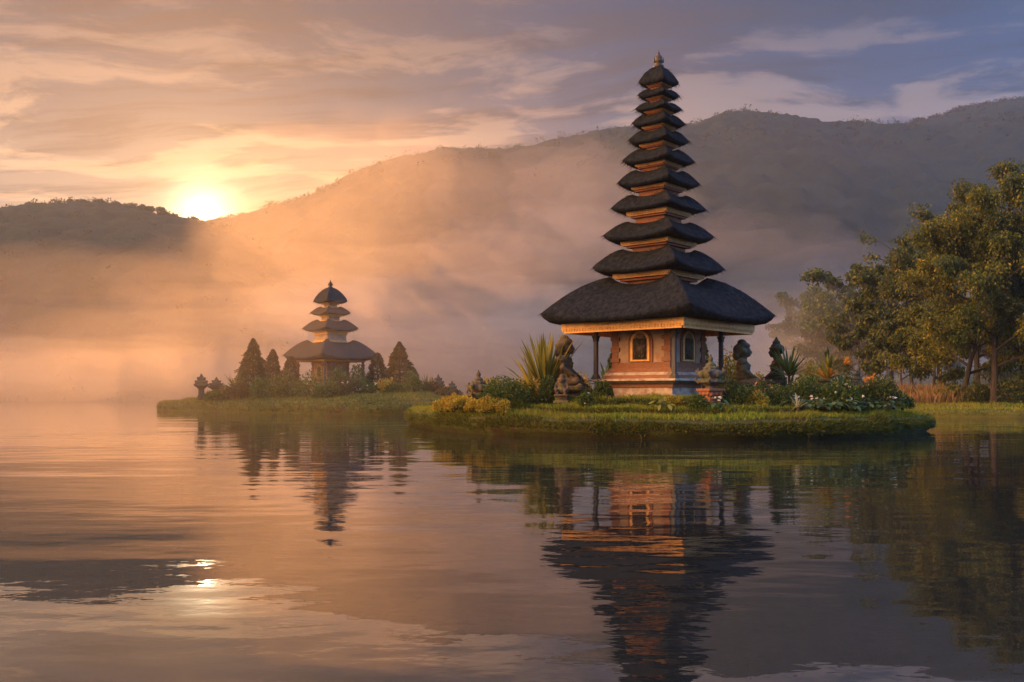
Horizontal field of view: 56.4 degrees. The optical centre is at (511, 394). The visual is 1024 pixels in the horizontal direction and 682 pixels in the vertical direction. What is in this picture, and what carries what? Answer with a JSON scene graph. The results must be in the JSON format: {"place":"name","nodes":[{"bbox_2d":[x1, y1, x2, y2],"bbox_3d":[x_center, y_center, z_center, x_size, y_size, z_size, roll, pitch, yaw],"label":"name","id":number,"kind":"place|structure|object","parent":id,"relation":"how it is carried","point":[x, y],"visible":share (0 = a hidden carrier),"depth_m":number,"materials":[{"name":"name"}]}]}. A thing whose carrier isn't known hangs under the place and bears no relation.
{"place":"outdoors","nodes":[
{"label":"outdoors","id":0,"kind":"place"},
{"bbox_2d":[0,200,596,399],"bbox_3d":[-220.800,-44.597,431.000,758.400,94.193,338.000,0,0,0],"label":"dark hill","id":1,"kind":"structure","parent":0,"point":[108,339],"depth_m":312.19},
{"bbox_2d":[156,390,447,414],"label":"grassy islet","id":2,"kind":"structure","parent":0,"point":[316,410],"depth_m":73.57,"materials":[{"name":"plant"}]},
{"bbox_2d":[194,373,208,399],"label":"stone pinnacle","id":3,"kind":"object","parent":2,"relation":"on","point":[201,384],"visible":0.91,"depth_m":83.67,"materials":[{"name":"stone"}]},
{"bbox_2d":[202,389,221,400],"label":"bush","id":4,"kind":"object","parent":2,"relation":"on","point":[212,395],"visible":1,"depth_m":82.63,"materials":[{"name":"green plant"}]},
{"bbox_2d":[208,377,224,389],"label":"stone pinnacle","id":5,"kind":"object","parent":2,"relation":"on","point":[215,384],"visible":0.6,"depth_m":84.60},
{"bbox_2d":[217,386,233,399],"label":"bush","id":6,"kind":"object","parent":2,"relation":"on","point":[224,392],"visible":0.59,"depth_m":83.47,"materials":[{"name":"green plant"}]},
{"bbox_2d":[219,371,250,389],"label":"strap leaf plant","id":7,"kind":"object","parent":2,"relation":"on","point":[230,381],"visible":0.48,"depth_m":84.03,"materials":[{"name":"green plant"}]},
{"bbox_2d":[227,378,252,399],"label":"bush","id":8,"kind":"object","parent":2,"relation":"on","point":[242,389],"visible":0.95,"depth_m":82.66,"materials":[{"name":"green plant"}]},
{"bbox_2d":[233,338,274,396],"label":"conifer","id":9,"kind":"object","parent":2,"relation":"on","point":[249,364],"visible":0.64,"depth_m":85.45,"materials":[{"name":"green plant"}]},
{"bbox_2d":[248,375,276,399],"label":"bush","id":10,"kind":"object","parent":2,"relation":"on","point":[257,388],"visible":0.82,"depth_m":81.56,"materials":[{"name":"green plant"}]},
{"bbox_2d":[260,349,282,392],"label":"conifer","id":11,"kind":"object","parent":2,"relation":"on","point":[273,365],"visible":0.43,"depth_m":87.21,"materials":[{"name":"green plant"}]},
{"bbox_2d":[265,372,291,398],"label":"bush","id":12,"kind":"object","parent":2,"relation":"on","point":[271,392],"visible":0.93,"depth_m":80.70,"materials":[{"name":"green plant"}]},
{"bbox_2d":[280,368,294,394],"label":"bush","id":13,"kind":"object","parent":2,"relation":"on","point":[289,378],"visible":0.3,"depth_m":83.35,"materials":[{"name":"green plant"}]},
{"bbox_2d":[280,356,301,384],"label":"conifer","id":14,"kind":"object","parent":2,"relation":"on","point":[292,368],"visible":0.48,"depth_m":87.73,"materials":[{"name":"green plant"}]},
{"bbox_2d":[289,367,335,398],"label":"bush","id":15,"kind":"object","parent":2,"relation":"on","point":[313,382],"visible":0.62,"depth_m":79.67,"materials":[{"name":"green plant"}]},
{"bbox_2d":[309,382,333,398],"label":"bush","id":16,"kind":"object","parent":2,"relation":"on","point":[317,391],"visible":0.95,"depth_m":77.64,"materials":[{"name":"green plant"}]},
{"bbox_2d":[283,280,374,391],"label":"shrine","id":17,"kind":"object","parent":2,"relation":"on","point":[330,347],"visible":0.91,"depth_m":89.05,"materials":[{"name":"grey wood"}]},
{"bbox_2d":[320,379,344,396],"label":"bush","id":18,"kind":"object","parent":2,"relation":"on","point":[334,387],"visible":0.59,"depth_m":78.64,"materials":[{"name":"green plant"}]},
{"bbox_2d":[329,366,349,391],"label":"bush","id":19,"kind":"object","parent":2,"relation":"on","point":[338,374],"visible":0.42,"depth_m":85.71,"materials":[{"name":"green plant"}]},
{"bbox_2d":[334,374,361,395],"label":"bush","id":20,"kind":"object","parent":2,"relation":"on","point":[349,383],"visible":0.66,"depth_m":79.56,"materials":[{"name":"green plant"}]},
{"bbox_2d":[349,363,367,389],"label":"bush","id":21,"kind":"object","parent":2,"relation":"on","point":[359,371],"visible":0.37,"depth_m":86.89,"materials":[{"name":"green plant"}]},
{"bbox_2d":[349,374,373,392],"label":"bush","id":22,"kind":"object","parent":2,"relation":"on","point":[364,381],"visible":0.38,"depth_m":80.73,"materials":[{"name":"green plant"}]},
{"bbox_2d":[361,382,382,393],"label":"bush","id":23,"kind":"object","parent":2,"relation":"on","point":[370,389],"visible":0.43,"depth_m":79.53,"materials":[{"name":"green plant"}]},
{"bbox_2d":[364,352,385,384],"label":"conifer","id":24,"kind":"object","parent":2,"relation":"on","point":[377,360],"visible":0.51,"depth_m":87.60,"materials":[{"name":"green plant"}]},
{"bbox_2d":[373,377,393,392],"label":"bush","id":25,"kind":"object","parent":2,"relation":"on","point":[381,385],"visible":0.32,"depth_m":79.72,"materials":[{"name":"yellow plant"}]},
{"bbox_2d":[382,381,402,392],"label":"bush","id":26,"kind":"object","parent":2,"relation":"on","point":[393,388],"visible":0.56,"depth_m":78.66,"materials":[{"name":"green plant"}]},
{"bbox_2d":[380,341,417,388],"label":"conifer","id":27,"kind":"object","parent":2,"relation":"on","point":[397,355],"visible":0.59,"depth_m":85.47,"materials":[{"name":"green plant"}]},
{"bbox_2d":[401,370,425,392],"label":"bush","id":28,"kind":"object","parent":2,"relation":"on","point":[414,382],"visible":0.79,"depth_m":78.70,"materials":[{"name":"green plant"}]},
{"bbox_2d":[432,374,444,388],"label":"stone pinnacle","id":29,"kind":"object","parent":2,"relation":"on","point":[438,379],"visible":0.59,"depth_m":79.71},
{"bbox_2d":[434,386,453,396],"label":"bush","id":30,"kind":"object","parent":2,"relation":"on","point":[444,391],"visible":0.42,"depth_m":77.61,"materials":[{"name":"green plant"}]},
{"bbox_2d":[0,400,1023,681],"bbox_3d":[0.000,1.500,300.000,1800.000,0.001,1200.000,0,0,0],"label":"lake water","id":31,"kind":"structure","parent":0,"point":[144,540],"depth_m":9.06,"materials":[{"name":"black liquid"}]},
{"bbox_2d":[0,0,1023,220],"label":"sky","id":32,"kind":"structure","parent":0,"point":[206,109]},
{"bbox_2d":[205,98,1023,380],"bbox_3d":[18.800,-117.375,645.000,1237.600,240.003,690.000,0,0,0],"label":"forested hill","id":33,"kind":"structure","parent":0,"point":[497,254],"depth_m":427.49,"materials":[{"name":"plant"}]},
{"bbox_2d":[0,96,1023,399],"bbox_3d":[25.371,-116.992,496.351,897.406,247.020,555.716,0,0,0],"label":"hillside forest","id":34,"kind":"object","parent":33,"relation":"on","point":[724,132],"visible":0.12,"depth_m":536.25,"materials":[{"name":"green plant"}]},
{"bbox_2d":[403,395,935,439],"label":"grassy islet","id":35,"kind":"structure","parent":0,"point":[653,434],"depth_m":32.29,"materials":[{"name":"plant"}]},
{"bbox_2d":[443,392,459,411],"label":"golden plant","id":36,"kind":"object","parent":35,"relation":"on","point":[446,401],"visible":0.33,"depth_m":37.53,"materials":[{"name":"yellow plant"}]},
{"bbox_2d":[446,397,464,409],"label":"golden plant","id":37,"kind":"object","parent":35,"relation":"on","point":[452,404],"visible":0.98,"depth_m":36.80,"materials":[{"name":"yellow plant"}]},
{"bbox_2d":[466,370,488,399],"bbox_3d":[-1.316,-0.214,37.600,0.924,1.491,0.924,0,0,-17],"label":"stone urn","id":38,"kind":"object","parent":35,"relation":"on","point":[476,386],"visible":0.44,"depth_m":37.33,"materials":[{"name":"stone"}]},
{"bbox_2d":[478,393,496,412],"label":"golden plant","id":39,"kind":"object","parent":35,"relation":"on","point":[484,402],"visible":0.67,"depth_m":35.53,"materials":[{"name":"yellow plant"}]},
{"bbox_2d":[485,397,503,410],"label":"golden plant","id":40,"kind":"object","parent":35,"relation":"on","point":[491,404],"visible":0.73,"depth_m":35.20,"materials":[{"name":"yellow plant"}]},
{"bbox_2d":[494,398,510,413],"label":"golden plant","id":41,"kind":"object","parent":35,"relation":"on","point":[506,406],"visible":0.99,"depth_m":34.78,"materials":[{"name":"yellow plant"}]},
{"bbox_2d":[476,375,535,403],"bbox_3d":[-0.213,-0.172,36.202,2.296,1.166,2.039,0,0,-17],"label":"bush","id":42,"kind":"object","parent":35,"relation":"on","point":[509,387],"visible":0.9,"depth_m":35.83,"materials":[{"name":"green plant"}]},
{"bbox_2d":[505,373,546,401],"bbox_3d":[0.700,-0.236,36.929,1.898,1.194,1.878,0,0,-7],"label":"bush","id":43,"kind":"object","parent":35,"relation":"on","point":[536,392],"visible":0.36,"depth_m":36.59,"materials":[{"name":"green plant"}]},
{"bbox_2d":[500,332,581,397],"bbox_3d":[0.861,-1.030,37.333,3.679,2.959,2.756,0,0,-23],"label":"sword plant","id":44,"kind":"object","parent":35,"relation":"on","point":[547,363],"visible":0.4,"depth_m":36.88,"materials":[{"name":"green plant"}]},
{"bbox_2d":[536,375,555,403],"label":"bush","id":45,"kind":"object","parent":35,"relation":"on","point":[548,385],"visible":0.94,"depth_m":35.94,"materials":[{"name":"green plant"}]},
{"bbox_2d":[553,374,569,402],"bbox_3d":[1.871,-0.210,35.896,0.601,1.100,0.608,0,0,10],"label":"stone idol","id":46,"kind":"object","parent":35,"relation":"on","point":[561,389],"visible":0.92,"depth_m":35.71,"materials":[{"name":"stone"}]},
{"bbox_2d":[555,335,588,396],"bbox_3d":[2.152,-1.006,37.200,1.483,2.611,1.483,0,0,14],"label":"statue","id":47,"kind":"object","parent":35,"relation":"on","point":[575,381],"visible":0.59,"depth_m":36.87,"materials":[{"name":"grey stone"}]},
{"bbox_2d":[577,392,594,406],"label":"bush","id":48,"kind":"object","parent":35,"relation":"on","point":[584,398],"visible":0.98,"depth_m":34.45,"materials":[{"name":"green plant"}]},
{"bbox_2d":[592,376,614,398],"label":"bush","id":49,"kind":"object","parent":35,"relation":"on","point":[603,389],"visible":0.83,"depth_m":35.46,"materials":[{"name":"green plant"}]},
{"bbox_2d":[601,397,629,405],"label":"bush","id":50,"kind":"object","parent":35,"relation":"on","point":[619,400],"visible":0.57,"depth_m":34.40,"materials":[{"name":"green plant"}]},
{"bbox_2d":[540,51,776,396],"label":"shrine tower","id":51,"kind":"structure","parent":35,"relation":"on","point":[658,318],"depth_m":37.08,"materials":[{"name":"brown wood"}]},
{"bbox_2d":[649,398,675,410],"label":"broad leaf plant","id":52,"kind":"object","parent":35,"relation":"on","point":[659,404],"visible":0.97,"depth_m":33.05,"materials":[{"name":"green plant"}]},
{"bbox_2d":[411,392,927,420],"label":"grass","id":53,"kind":"structure","parent":35,"relation":"on","point":[759,415],"depth_m":33.46,"materials":[{"name":"plant"}]},
{"bbox_2d":[404,398,935,427],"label":"long grass","id":54,"kind":"structure","parent":35,"relation":"on","point":[573,420],"depth_m":33.21,"materials":[{"name":"plant"}]},
{"bbox_2d":[662,394,683,406],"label":"bush","id":55,"kind":"object","parent":35,"relation":"on","point":[676,400],"visible":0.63,"depth_m":33.65,"materials":[{"name":"yellow plant"}]},
{"bbox_2d":[686,392,709,409],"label":"bush","id":56,"kind":"object","parent":35,"relation":"on","point":[697,400],"visible":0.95,"depth_m":32.79,"materials":[{"name":"green plant"}]},
{"bbox_2d":[694,354,726,404],"bbox_3d":[6.984,-0.449,33.600,0.906,1.937,0.906,0,0,-29],"label":"stone lantern","id":57,"kind":"object","parent":35,"relation":"on","point":[710,374],"visible":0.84,"depth_m":33.36,"materials":[{"name":"stone"}]},
{"bbox_2d":[707,396,736,410],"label":"broad leaf plant","id":58,"kind":"object","parent":35,"relation":"on","point":[716,403],"visible":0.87,"depth_m":32.65,"materials":[{"name":"green plant"}]},
{"bbox_2d":[717,346,736,395],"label":"bush","id":59,"kind":"object","parent":35,"relation":"on","point":[729,368],"visible":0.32,"depth_m":40.82,"materials":[{"name":"green plant"}]},
{"bbox_2d":[716,376,744,395],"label":"bush","id":60,"kind":"object","parent":35,"relation":"on","point":[729,384],"visible":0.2,"depth_m":36.04,"materials":[{"name":"green plant"}]},
{"bbox_2d":[732,339,760,389],"bbox_3d":[9.207,-0.939,37.800,1.409,2.478,1.409,0,0,12],"label":"statue","id":61,"kind":"object","parent":35,"relation":"on","point":[742,352],"visible":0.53,"depth_m":37.54,"materials":[{"name":"grey stone"}]},
{"bbox_2d":[721,382,771,405],"bbox_3d":[8.281,0.060,33.987,2.067,1.005,2.094,0,0,-43],"label":"bush","id":62,"kind":"object","parent":35,"relation":"on","point":[742,391],"visible":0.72,"depth_m":33.57,"materials":[{"name":"green plant"}]},
{"bbox_2d":[743,390,770,406],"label":"bush","id":63,"kind":"object","parent":35,"relation":"on","point":[763,400],"visible":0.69,"depth_m":33.30,"materials":[{"name":"green plant"}]},
{"bbox_2d":[754,377,776,396],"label":"bush","id":64,"kind":"object","parent":35,"relation":"on","point":[762,383],"visible":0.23,"depth_m":35.34,"materials":[{"name":"green plant"}]},
{"bbox_2d":[762,337,791,388],"bbox_3d":[10.609,-1.013,38.605,1.227,2.627,1.342,0,0,8],"label":"statue","id":65,"kind":"object","parent":35,"relation":"on","point":[775,377],"visible":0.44,"depth_m":38.28,"materials":[{"name":"stone"}]},
{"bbox_2d":[761,382,801,406],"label":"bush","id":66,"kind":"object","parent":35,"relation":"on","point":[778,392],"visible":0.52,"depth_m":33.86,"materials":[{"name":"green plant"}]},
{"bbox_2d":[767,343,816,388],"bbox_3d":[10.899,-0.766,37.302,2.149,2.432,2.371,0,0,0],"label":"fan plant","id":67,"kind":"object","parent":35,"relation":"on","point":[789,367],"visible":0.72,"depth_m":37.12,"materials":[{"name":"green plant"}]},
{"bbox_2d":[785,374,820,401],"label":"bush","id":68,"kind":"object","parent":35,"relation":"on","point":[809,387],"visible":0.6,"depth_m":35.15,"materials":[{"name":"green plant"}]},
{"bbox_2d":[790,399,822,410],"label":"broad leaf plant","id":69,"kind":"object","parent":35,"relation":"on","point":[807,405],"visible":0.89,"depth_m":33.18,"materials":[{"name":"green plant"}]},
{"bbox_2d":[798,360,821,386],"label":"bush","id":70,"kind":"object","parent":35,"relation":"on","point":[810,365],"visible":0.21,"depth_m":39.33,"materials":[{"name":"green plant"}]},
{"bbox_2d":[809,395,831,409],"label":"broad leaf plant","id":71,"kind":"object","parent":35,"relation":"on","point":[819,404],"visible":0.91,"depth_m":33.32,"materials":[{"name":"green plant"}]},
{"bbox_2d":[814,379,840,395],"bbox_3d":[11.878,-0.090,35.998,1.030,0.980,1.033,0,0,44],"label":"stone planter","id":72,"kind":"object","parent":35,"relation":"on","point":[820,381],"visible":0.23,"depth_m":35.68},
{"bbox_2d":[812,347,850,378],"bbox_3d":[12.091,-1.188,36.327,1.665,1.275,0.858,0,0,21],"label":"flowering plant","id":73,"kind":"object","parent":72,"relation":"on","point":[827,370],"visible":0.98,"depth_m":36.30,"materials":[{"name":"green plant"}]},
{"bbox_2d":[823,397,851,409],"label":"broad leaf plant","id":74,"kind":"object","parent":35,"relation":"on","point":[841,405],"visible":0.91,"depth_m":33.32,"materials":[{"name":"green plant"}]},
{"bbox_2d":[813,379,864,408],"bbox_3d":[11.844,-0.019,34.617,1.891,1.158,1.779,0,0,40],"label":"bush","id":75,"kind":"object","parent":35,"relation":"on","point":[844,391],"visible":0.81,"depth_m":34.23,"materials":[{"name":"green plant"}]},
{"bbox_2d":[841,395,868,411],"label":"broad leaf plant","id":76,"kind":"object","parent":35,"relation":"on","point":[852,406],"visible":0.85,"depth_m":33.59,"materials":[{"name":"green plant"}]},
{"bbox_2d":[840,379,876,405],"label":"bush","id":77,"kind":"object","parent":35,"relation":"on","point":[864,390],"visible":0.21,"depth_m":35.44,"materials":[{"name":"green plant"}]},
{"bbox_2d":[851,370,868,387],"bbox_3d":[13.445,-0.231,37.200,0.906,1.462,0.906,0,0,-11],"label":"stone pinnacle","id":78,"kind":"object","parent":35,"relation":"on","point":[857,376],"visible":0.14,"depth_m":37.07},
{"bbox_2d":[861,374,906,407],"bbox_3d":[13.680,-0.126,35.560,1.738,1.269,1.654,0,0,-40],"label":"bush","id":79,"kind":"object","parent":35,"relation":"on","point":[886,389],"visible":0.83,"depth_m":35.32,"materials":[{"name":"green plant"}]},
{"bbox_2d":[873,396,904,409],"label":"broad leaf plant","id":80,"kind":"object","parent":35,"relation":"on","point":[886,405],"visible":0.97,"depth_m":34.71,"materials":[{"name":"green plant"}]},
{"bbox_2d":[898,390,915,409],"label":"bush","id":81,"kind":"object","parent":35,"relation":"on","point":[908,403],"visible":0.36,"depth_m":36.25,"materials":[{"name":"green plant"}]},
{"bbox_2d":[537,366,1023,417],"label":"shore ground","id":82,"kind":"structure","parent":0,"point":[1007,413],"depth_m":62.12,"materials":[{"name":"plant"}]},
{"bbox_2d":[765,306,821,371],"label":"tree","id":83,"kind":"object","parent":82,"relation":"on","point":[782,339],"visible":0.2,"depth_m":143.95,"materials":[{"name":"green plant"}]},
{"bbox_2d":[782,339,820,376],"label":"tree","id":84,"kind":"object","parent":82,"relation":"on","point":[795,352],"visible":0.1,"depth_m":160.87,"materials":[{"name":"green plant"}]},
{"bbox_2d":[770,290,838,362],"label":"tree","id":85,"kind":"object","parent":82,"relation":"on","point":[786,302],"visible":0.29,"depth_m":133.54,"materials":[{"name":"green plant"}]},
{"bbox_2d":[795,324,856,377],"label":"tree","id":86,"kind":"object","parent":82,"relation":"on","point":[818,346],"visible":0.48,"depth_m":110.29,"materials":[{"name":"green plant"}]},
{"bbox_2d":[800,292,865,376],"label":"tree","id":87,"kind":"object","parent":82,"relation":"on","point":[810,300],"visible":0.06,"depth_m":125.64,"materials":[{"name":"green plant"}]},
{"bbox_2d":[799,273,881,376],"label":"tree","id":88,"kind":"object","parent":82,"relation":"on","point":[844,293],"visible":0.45,"depth_m":116.11,"materials":[{"name":"green plant"}]},
{"bbox_2d":[818,346,880,377],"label":"tree","id":89,"kind":"object","parent":82,"relation":"on","point":[856,362],"visible":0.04,"depth_m":140.18,"materials":[{"name":"green plant"}]},
{"bbox_2d":[799,267,906,376],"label":"tree","id":90,"kind":"object","parent":82,"relation":"on","point":[817,275],"visible":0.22,"depth_m":107.92,"materials":[{"name":"green plant"}]},
{"bbox_2d":[824,315,883,377],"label":"tree","id":91,"kind":"object","parent":82,"relation":"on","point":[843,342],"visible":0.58,"depth_m":97.12,"materials":[{"name":"green plant"}]},
{"bbox_2d":[843,230,936,383],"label":"tree","id":92,"kind":"object","parent":82,"relation":"on","point":[856,306],"visible":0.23,"depth_m":99.44,"materials":[{"name":"green plant"}]},
{"bbox_2d":[858,314,934,385],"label":"tree","id":93,"kind":"object","parent":82,"relation":"on","point":[880,331],"visible":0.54,"depth_m":87.54,"materials":[{"name":"green plant"}]},
{"bbox_2d":[850,251,968,386],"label":"tree","id":94,"kind":"object","parent":82,"relation":"on","point":[869,279],"visible":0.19,"depth_m":95.47,"materials":[{"name":"green plant"}]},
{"bbox_2d":[874,297,988,389],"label":"tree","id":95,"kind":"object","parent":82,"relation":"on","point":[916,313],"visible":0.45,"depth_m":74.12,"materials":[{"name":"green plant"}]},
{"bbox_2d":[876,239,991,385],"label":"tree","id":96,"kind":"object","parent":82,"relation":"on","point":[900,261],"visible":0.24,"depth_m":86.27,"materials":[{"name":"green plant"}]},
{"bbox_2d":[934,381,967,401],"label":"bush","id":97,"kind":"object","parent":82,"relation":"on","point":[954,387],"visible":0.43,"depth_m":68.70,"materials":[{"name":"green plant"}]},
{"bbox_2d":[880,378,1023,403],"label":"reeds","id":98,"kind":"object","parent":82,"relation":"on","point":[929,396],"visible":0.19,"depth_m":68.67,"materials":[{"name":"plant"}]},
{"bbox_2d":[891,210,1023,391],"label":"tree","id":99,"kind":"object","parent":82,"relation":"on","point":[980,239],"visible":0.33,"depth_m":69.05,"materials":[{"name":"green plant"}]},
{"bbox_2d":[906,201,1023,387],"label":"tree","id":100,"kind":"object","parent":82,"relation":"on","point":[926,215],"visible":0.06,"depth_m":83.61,"materials":[{"name":"green plant"}]},
{"bbox_2d":[942,345,987,382],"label":"tree","id":101,"kind":"object","parent":82,"relation":"on","point":[955,363],"visible":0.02,"depth_m":113.42,"materials":[{"name":"green plant"}]},
{"bbox_2d":[910,400,1023,415],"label":"grass","id":102,"kind":"structure","parent":82,"relation":"on","point":[949,405],"depth_m":63.70,"materials":[{"name":"plant"}]},
{"bbox_2d":[914,174,1023,403],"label":"tree","id":103,"kind":"object","parent":82,"relation":"on","point":[944,269],"visible":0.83,"depth_m":65.54,"materials":[{"name":"green plant"}]},
{"bbox_2d":[960,379,990,402],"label":"bush","id":104,"kind":"object","parent":82,"relation":"on","point":[978,396],"visible":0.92,"depth_m":66.67,"materials":[{"name":"green plant"}]},
{"bbox_2d":[932,158,1023,392],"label":"tree","id":105,"kind":"object","parent":82,"relation":"on","point":[1001,169],"visible":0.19,"depth_m":69.38,"materials":[{"name":"green plant"}]},
{"bbox_2d":[949,171,1023,355],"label":"tree","id":106,"kind":"object","parent":82,"relation":"on","point":[1010,303],"visible":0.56,"depth_m":65.24,"materials":[{"name":"green plant"}]},
{"bbox_2d":[989,374,1023,403],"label":"bush","id":107,"kind":"object","parent":82,"relation":"on","point":[1013,392],"visible":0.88,"depth_m":65.53,"materials":[{"name":"green plant"}]},
{"bbox_2d":[1006,367,1023,401],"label":"bush","id":108,"kind":"object","parent":82,"relation":"on","point":[1020,378],"visible":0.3,"depth_m":67.76,"materials":[{"name":"green plant"}]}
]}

